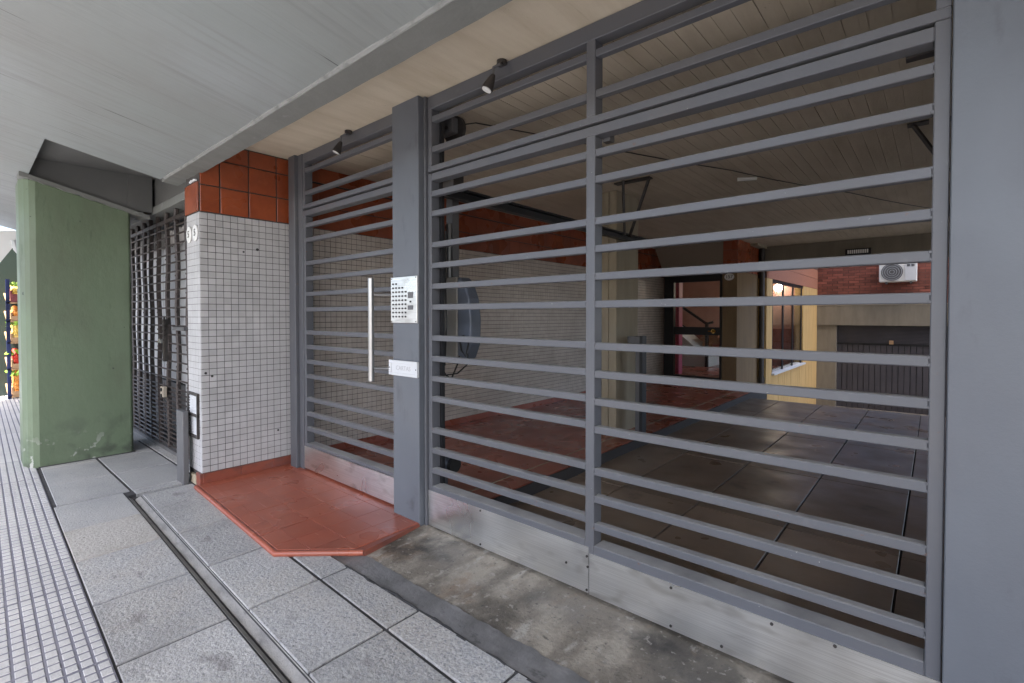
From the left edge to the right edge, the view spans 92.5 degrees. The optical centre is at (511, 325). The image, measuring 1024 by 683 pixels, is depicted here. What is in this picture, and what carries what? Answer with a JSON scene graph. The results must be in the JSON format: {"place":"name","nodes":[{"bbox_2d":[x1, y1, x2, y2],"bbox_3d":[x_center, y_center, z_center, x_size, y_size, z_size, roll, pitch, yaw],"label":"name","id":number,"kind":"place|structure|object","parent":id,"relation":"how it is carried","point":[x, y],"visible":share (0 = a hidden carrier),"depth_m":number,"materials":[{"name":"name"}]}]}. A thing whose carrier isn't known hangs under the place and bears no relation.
{"place":"outdoors","nodes":[
{"label":"outdoors","id":0,"kind":"place"},
{"bbox_2d":[0,226,15,230],"label":"sky","id":1,"kind":"structure","parent":0,"point":[2,228],"materials":[{"name":"white"}]},
{"bbox_2d":[0,396,118,682],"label":"ribbed pavement","id":2,"kind":"structure","parent":0,"point":[49,631],"depth_m":2.38,"materials":[{"name":"grey tile"}]},
{"bbox_2d":[0,248,18,398],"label":"fruit stand","id":3,"kind":"object","parent":2,"relation":"on","point":[8,269],"visible":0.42,"depth_m":8.26,"materials":[{"name":"multicoloured food"}]},
{"bbox_2d":[5,370,18,395],"bbox_3d":[-8.148,0.920,8.234,0.409,0.435,0.536,1,1,41],"label":"fruit crate","id":4,"kind":"object","parent":3,"relation":"on","point":[15,382],"visible":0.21,"depth_m":8.02,"materials":[{"name":"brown wood"}]},
{"bbox_2d":[5,348,18,367],"bbox_3d":[-8.144,0.532,8.230,0.410,0.311,0.549,1,1,41],"label":"fruit crate","id":5,"kind":"object","parent":3,"relation":"on","point":[14,358],"visible":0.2,"depth_m":8.02,"materials":[{"name":"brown wood"}]},
{"bbox_2d":[10,321,17,341],"bbox_3d":[-8.146,0.071,8.219,0.410,0.373,0.508,1,1,41],"label":"fruit crate","id":6,"kind":"object","parent":3,"relation":"on","point":[14,331],"visible":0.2,"depth_m":8.01,"materials":[{"name":"yellow food"}]},
{"bbox_2d":[10,282,17,301],"bbox_3d":[-8.127,-0.575,8.229,0.409,0.364,0.503,1,1,41],"label":"fruit crate","id":7,"kind":"object","parent":3,"relation":"on","point":[13,291],"visible":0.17,"depth_m":7.99,"materials":[{"name":"multicoloured"}]},
{"bbox_2d":[10,305,17,319],"bbox_3d":[-8.133,-0.218,8.246,0.388,0.249,0.440,1,1,41],"label":"fruit crate","id":8,"kind":"object","parent":3,"relation":"on","point":[14,312],"visible":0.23,"depth_m":8.02,"materials":[{"name":"orange food"}]},
{"bbox_2d":[17,414,530,682],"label":"granite pavement","id":9,"kind":"structure","parent":0,"point":[160,615],"depth_m":2.32,"materials":[{"name":"grey stone"}]},
{"bbox_2d":[15,158,151,468],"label":"green column","id":10,"kind":"structure","parent":9,"relation":"on","point":[73,245],"depth_m":4.54,"materials":[{"name":"paint"}]},
{"bbox_2d":[0,0,441,229],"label":"canopy soffit","id":11,"kind":"structure","parent":10,"relation":"on","point":[159,89],"depth_m":2.46,"materials":[{"name":"grey paint"}]},
{"bbox_2d":[0,231,16,261],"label":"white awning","id":12,"kind":"object","parent":11,"relation":"attached to","point":[7,241],"visible":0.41,"depth_m":6.27,"materials":[{"name":"white fabric"}]},
{"bbox_2d":[162,0,511,185],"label":"soffit edge band","id":13,"kind":"object","parent":11,"relation":"attached to","point":[446,20],"visible":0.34,"depth_m":2.27,"materials":[{"name":"grey paint"}]},
{"bbox_2d":[163,0,451,178],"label":"plaster seam","id":14,"kind":"object","parent":13,"relation":"on","point":[432,9],"visible":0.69,"depth_m":2.30,"materials":[{"name":"grey paint"}]},
{"bbox_2d":[131,211,186,432],"bbox_3d":[-4.007,0.096,5.813,4.340,2.485,0.440,1,1,41],"label":"shopfront","id":15,"kind":"object","parent":9,"relation":"on","point":[182,310],"visible":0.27,"depth_m":5.56,"materials":[{"name":"grey paint"}]},
{"bbox_2d":[130,178,185,231],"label":"shop lintel","id":16,"kind":"structure","parent":15,"relation":"on","point":[167,198],"depth_m":4.84,"materials":[{"name":"grey paint"}]},
{"bbox_2d":[184,265,186,409],"bbox_3d":[-2.948,0.309,4.764,1.240,1.860,0.050,1,1,41],"label":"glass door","id":17,"kind":"structure","parent":15,"relation":"in","point":[185,265],"depth_m":5.13,"materials":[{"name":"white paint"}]},
{"bbox_2d":[130,205,189,463],"bbox_3d":[-3.933,0.054,5.309,3.510,2.387,0.104,1,1,41],"label":"roller grille","id":18,"kind":"object","parent":9,"relation":"on","point":[164,341],"visible":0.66,"depth_m":5.12,"materials":[{"name":"grey metal"}]},
{"bbox_2d":[176,409,188,485],"bbox_3d":[-2.685,0.991,3.995,0.170,0.605,0.040,1,1,41],"label":"plate bollard","id":19,"kind":"object","parent":9,"relation":"on","point":[182,448],"visible":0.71,"depth_m":3.95,"materials":[{"name":"grey metal"}]},
{"bbox_2d":[131,496,290,682],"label":"drain groove","id":20,"kind":"object","parent":9,"relation":"on","point":[257,644],"visible":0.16,"depth_m":2.35},
{"bbox_2d":[129,495,313,682],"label":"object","id":21,"kind":"object","parent":20,"relation":"on","point":[283,663],"visible":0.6,"depth_m":2.31,"materials":[{"name":"grey metal"}]},
{"bbox_2d":[185,149,290,484],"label":"tiled pier","id":22,"kind":"structure","parent":9,"relation":"on","point":[237,209],"depth_m":4.06,"materials":[{"name":"grey tile"}]},
{"bbox_2d":[186,227,191,242],"bbox_3d":[-2.618,-0.736,3.971,0.116,0.130,0.012,1,1,41],"label":"number plaque","id":23,"kind":"object","parent":22,"relation":"attached to","point":[189,234],"visible":1,"depth_m":3.96,"materials":[{"name":"white ceramic"}]},
{"bbox_2d":[187,391,199,439],"bbox_3d":[-2.572,0.719,3.960,0.240,0.360,0.024,1,1,41],"label":"meter vent","id":24,"kind":"object","parent":22,"relation":"attached to","point":[193,406],"visible":1,"depth_m":3.95,"materials":[{"name":"metal"}]},
{"bbox_2d":[192,224,197,240],"bbox_3d":[-2.504,-0.735,3.873,0.116,0.130,0.012,1,1,41],"label":"number plaque","id":25,"kind":"object","parent":22,"relation":"attached to","point":[195,232],"visible":1,"depth_m":3.86,"materials":[{"name":"white ceramic"}]},
{"bbox_2d":[194,464,419,560],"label":"entrance platform","id":26,"kind":"structure","parent":9,"relation":"on","point":[288,510],"depth_m":3.28,"materials":[{"name":"red tile"}]},
{"bbox_2d":[288,154,305,468],"bbox_3d":[-1.849,-0.115,4.293,0.188,2.710,0.115,1,1,41],"label":"door jamb","id":27,"kind":"object","parent":26,"relation":"on","point":[296,293],"depth_m":4.25,"materials":[{"name":"paint"}]},
{"bbox_2d":[303,185,393,504],"bbox_3d":[-1.240,0.134,3.722,1.478,2.210,0.181,1,1,41],"label":"entrance door","id":28,"kind":"structure","parent":27,"relation":"attached to","point":[370,477],"depth_m":3.78,"materials":[{"name":"paint"}]},
{"bbox_2d":[392,96,431,525],"bbox_3d":[-0.641,-0.071,3.236,0.296,2.758,0.138,1,1,41],"label":"gate post","id":29,"kind":"object","parent":26,"relation":"on","point":[410,173],"visible":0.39,"depth_m":3.15,"materials":[{"name":"metal"}]},
{"bbox_2d":[303,114,391,209],"bbox_3d":[-1.227,-1.224,3.751,1.430,0.468,0.070,1,1,41],"label":"door transom","id":30,"kind":"object","parent":29,"relation":"attached to","point":[372,131],"depth_m":3.74,"materials":[{"name":"paint"}]},
{"bbox_2d":[332,130,351,154],"bbox_3d":[-1.265,-1.364,3.652,0.146,0.188,0.063,0,1,-24],"label":"spotlight","id":31,"kind":"object","parent":30,"relation":"attached to","point":[337,149],"visible":1,"depth_m":3.63,"materials":[{"name":"metal"}]},
{"bbox_2d":[389,359,418,377],"bbox_3d":[-0.709,0.279,3.196,0.302,0.100,0.020,1,1,41],"label":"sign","id":32,"kind":"object","parent":29,"relation":"attached to","point":[404,368],"visible":1,"depth_m":3.18,"materials":[{"name":"white paint"}]},
{"bbox_2d":[391,276,417,322],"bbox_3d":[-0.702,-0.168,3.184,0.276,0.301,0.016,1,1,41],"label":"intercom panel","id":33,"kind":"object","parent":29,"relation":"attached to","point":[404,299],"visible":1,"depth_m":3.17,"materials":[{"name":"silver metal"}]},
{"bbox_2d":[428,18,951,682],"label":"garage gate","id":34,"kind":"structure","parent":29,"relation":"attached to","point":[790,642],"depth_m":1.97,"materials":[{"name":"paint"}]},
{"bbox_2d":[445,198,480,376],"bbox_3d":[-0.372,-0.273,3.384,0.362,1.285,0.270,3,3,69],"label":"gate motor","id":35,"kind":"object","parent":34,"relation":"attached to","point":[462,322],"visible":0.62,"depth_m":3.37,"materials":[{"name":"grey metal"}]},
{"bbox_2d":[428,0,951,172],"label":"gate transom","id":36,"kind":"object","parent":29,"relation":"attached to","point":[592,39],"visible":0.95,"depth_m":2.23,"materials":[{"name":"paint"}]},
{"bbox_2d":[345,565,535,682],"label":"cement smear","id":37,"kind":"object","parent":9,"relation":"on","point":[432,618],"visible":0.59,"depth_m":2.21},
{"bbox_2d":[332,556,590,682],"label":"cement strip","id":38,"kind":"object","parent":9,"relation":"on","point":[533,664],"visible":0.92,"depth_m":2.12,"materials":[{"name":"grey concrete"}]},
{"bbox_2d":[445,457,460,483],"bbox_3d":[-0.454,1.094,3.518,0.145,0.317,0.104,1,1,41],"label":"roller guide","id":39,"kind":"object","parent":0,"point":[451,464],"visible":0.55,"depth_m":3.47,"materials":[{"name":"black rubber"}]},
{"bbox_2d":[366,525,793,682],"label":"driveway apron","id":40,"kind":"object","parent":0,"point":[587,636],"visible":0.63,"depth_m":2.19,"materials":[{"name":"concrete"}]},
{"bbox_2d":[941,0,1023,682],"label":"steel pillar","id":41,"kind":"structure","parent":40,"relation":"on","point":[983,606],"depth_m":1.44,"materials":[{"name":"grey metal"}]},
{"bbox_2d":[246,0,952,248],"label":"ceiling","id":42,"kind":"structure","parent":0,"point":[511,30],"depth_m":3.50,"materials":[{"name":"concrete"}]},
{"bbox_2d":[36,139,155,180],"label":"void ceiling","id":43,"kind":"structure","parent":42,"relation":"attached to","point":[52,151],"depth_m":4.36,"materials":[{"name":"grey paint"}]},
{"bbox_2d":[444,116,465,141],"bbox_3d":[-0.412,-1.313,3.297,0.215,0.188,0.110,1,1,41],"label":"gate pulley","id":44,"kind":"object","parent":42,"relation":"attached to","point":[455,127],"visible":0.64,"depth_m":3.26,"materials":[{"name":"metal"}]},
{"bbox_2d":[481,58,506,92],"bbox_3d":[-0.095,-1.345,2.643,0.146,0.188,0.063,0,1,-24],"label":"spotlight","id":45,"kind":"object","parent":42,"relation":"attached to","point":[487,86],"visible":1,"depth_m":2.62,"materials":[{"name":"metal"}]},
{"bbox_2d":[444,176,652,241],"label":"ceiling track","id":46,"kind":"structure","parent":42,"relation":"hanging from","point":[468,196],"depth_m":4.16,"materials":[{"name":"black metal"}]},
{"bbox_2d":[466,122,929,208],"bbox_3d":[2.527,-1.439,4.869,6.620,0.078,0.052,-1,1,-26],"label":"ceiling cable","id":47,"kind":"object","parent":42,"relation":"attached to","point":[704,166],"visible":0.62,"depth_m":4.58,"materials":[{"name":"rubber"}]},
{"bbox_2d":[737,176,756,181],"bbox_3d":[2.347,-1.466,4.896,0.179,0.038,0.040,0,1,14],"label":"ceiling lamp","id":48,"kind":"object","parent":42,"relation":"attached to","point":[753,178],"visible":0.94,"depth_m":4.88,"materials":[{"name":"white"}]},
{"bbox_2d":[759,233,948,260],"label":"beam","id":49,"kind":"structure","parent":42,"relation":"attached to","point":[902,243],"depth_m":8.90,"materials":[{"name":"grey concrete"}]},
{"bbox_2d":[845,247,870,255],"bbox_3d":[6.210,-1.329,8.792,0.380,0.110,0.053,1,1,41],"label":"strip light","id":50,"kind":"object","parent":49,"relation":"attached to","point":[859,251],"visible":1,"depth_m":8.77,"materials":[{"name":"black metal"}]},
{"bbox_2d":[907,119,932,154],"bbox_3d":[2.969,-1.266,3.490,0.243,0.392,0.080,1,1,41],"label":"ceiling brace","id":51,"kind":"object","parent":42,"relation":"attached to","point":[921,135],"visible":0.79,"depth_m":3.50,"materials":[{"name":"metal"}]},
{"bbox_2d":[663,243,794,377],"bbox_3d":[5.071,0.323,13.122,4.340,4.150,6.280,1,1,41],"label":"lobby room","id":52,"kind":"object","parent":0,"point":[710,289],"visible":0.12,"depth_m":13.03,"materials":[{"name":"red tile"}]},
{"bbox_2d":[682,307,718,366],"bbox_3d":[4.887,0.085,13.296,1.428,1.939,0.990,1,1,41],"label":"lobby stair","id":53,"kind":"object","parent":52,"relation":"on","point":[697,360],"visible":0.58,"depth_m":12.91,"materials":[{"name":"black metal"}]},
{"bbox_2d":[700,335,718,346],"bbox_3d":[5.693,0.611,12.999,1.150,0.900,0.700,1,1,41],"label":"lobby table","id":54,"kind":"object","parent":52,"relation":"on","point":[713,339],"visible":0.24,"depth_m":12.94,"materials":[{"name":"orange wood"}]},
{"bbox_2d":[774,284,781,291],"bbox_3d":[6.932,-1.235,12.754,0.200,0.700,0.200,1,1,41],"label":"lobby globe lamp","id":55,"kind":"object","parent":52,"relation":"hanging from","point":[777,288],"visible":0.8,"depth_m":12.69,"materials":[{"name":"white glass"}]},
{"bbox_2d":[519,398,945,622],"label":"garage floor","id":56,"kind":"structure","parent":0,"point":[892,510],"depth_m":3.87,"materials":[{"name":"grey tile"}]},
{"bbox_2d":[342,383,766,503],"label":"lobby platform","id":57,"kind":"structure","parent":56,"relation":"on","point":[563,439],"depth_m":5.30,"materials":[{"name":"brown tile"}]},
{"bbox_2d":[312,169,663,449],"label":"tiled side wall","id":58,"kind":"structure","parent":57,"relation":"on","point":[561,324],"depth_m":6.25,"materials":[{"name":"grey tile"}]},
{"bbox_2d":[601,190,637,429],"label":"board concrete pillar","id":59,"kind":"structure","parent":57,"relation":"on","point":[619,325],"depth_m":5.52,"materials":[{"name":"grey concrete"}]},
{"bbox_2d":[627,336,646,432],"bbox_3d":[1.411,0.659,5.546,0.185,1.090,0.100,1,1,41],"label":"card post","id":60,"kind":"object","parent":57,"relation":"on","point":[640,391],"visible":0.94,"depth_m":5.49,"materials":[{"name":"grey metal"}]},
{"bbox_2d":[655,242,722,379],"bbox_3d":[3.740,-0.211,9.940,1.430,2.740,0.780,1,1,41],"label":"lobby door wall","id":61,"kind":"structure","parent":57,"relation":"on","point":[693,255],"depth_m":9.74,"materials":[{"name":"beige paint"}]},
{"bbox_2d":[664,274,721,379],"bbox_3d":[3.695,0.041,10.084,1.180,2.150,0.188,1,1,41],"label":"lobby door","id":62,"kind":"structure","parent":61,"relation":"attached to","point":[671,330],"depth_m":10.30,"materials":[{"name":"black metal"}]},
{"bbox_2d":[722,240,758,382],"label":"pier","id":63,"kind":"structure","parent":57,"relation":"on","point":[739,326],"depth_m":8.98,"materials":[{"name":"brown concrete"}]},
{"bbox_2d":[724,273,733,279],"bbox_3d":[3.938,-0.886,8.886,0.170,0.130,0.013,1,1,41],"label":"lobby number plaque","id":64,"kind":"object","parent":63,"relation":"attached to","point":[729,276],"visible":1,"depth_m":8.88,"materials":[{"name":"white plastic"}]},
{"bbox_2d":[758,248,764,382],"bbox_3d":[5.001,-0.156,9.817,0.095,2.835,0.100,1,1,41],"label":"drain pipe","id":65,"kind":"object","parent":63,"relation":"attached to","point":[761,317],"visible":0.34,"depth_m":9.78,"materials":[{"name":"metal"}]},
{"bbox_2d":[508,501,941,672],"bbox_3d":[1.570,1.346,1.937,4.720,0.065,0.745,1,1,41],"label":"garage threshold","id":66,"kind":"object","parent":56,"relation":"on","point":[854,620],"visible":0.17,"depth_m":2.55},
{"bbox_2d":[838,406,927,415],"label":"yard ramp","id":67,"kind":"structure","parent":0,"point":[885,411],"depth_m":13.13,"materials":[{"name":"grey concrete"}]},
{"bbox_2d":[757,269,817,403],"bbox_3d":[6.875,0.282,12.013,0.280,4.275,5.600,1,1,41],"label":"window wall","id":68,"kind":"structure","parent":67,"relation":"on","point":[801,373],"depth_m":12.16,"materials":[{"name":"concrete"}]},
{"bbox_2d":[816,258,948,416],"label":"garage block","id":69,"kind":"structure","parent":67,"relation":"on","point":[891,328],"depth_m":13.32,"materials":[{"name":"brown"}]},
{"bbox_2d":[879,263,916,283],"bbox_3d":[10.024,-1.370,12.729,0.770,0.550,0.362,1,1,41],"label":"air conditioner","id":70,"kind":"object","parent":69,"relation":"attached to","point":[897,273],"visible":0.94,"depth_m":12.60,"materials":[{"name":"white plastic"}]}
]}

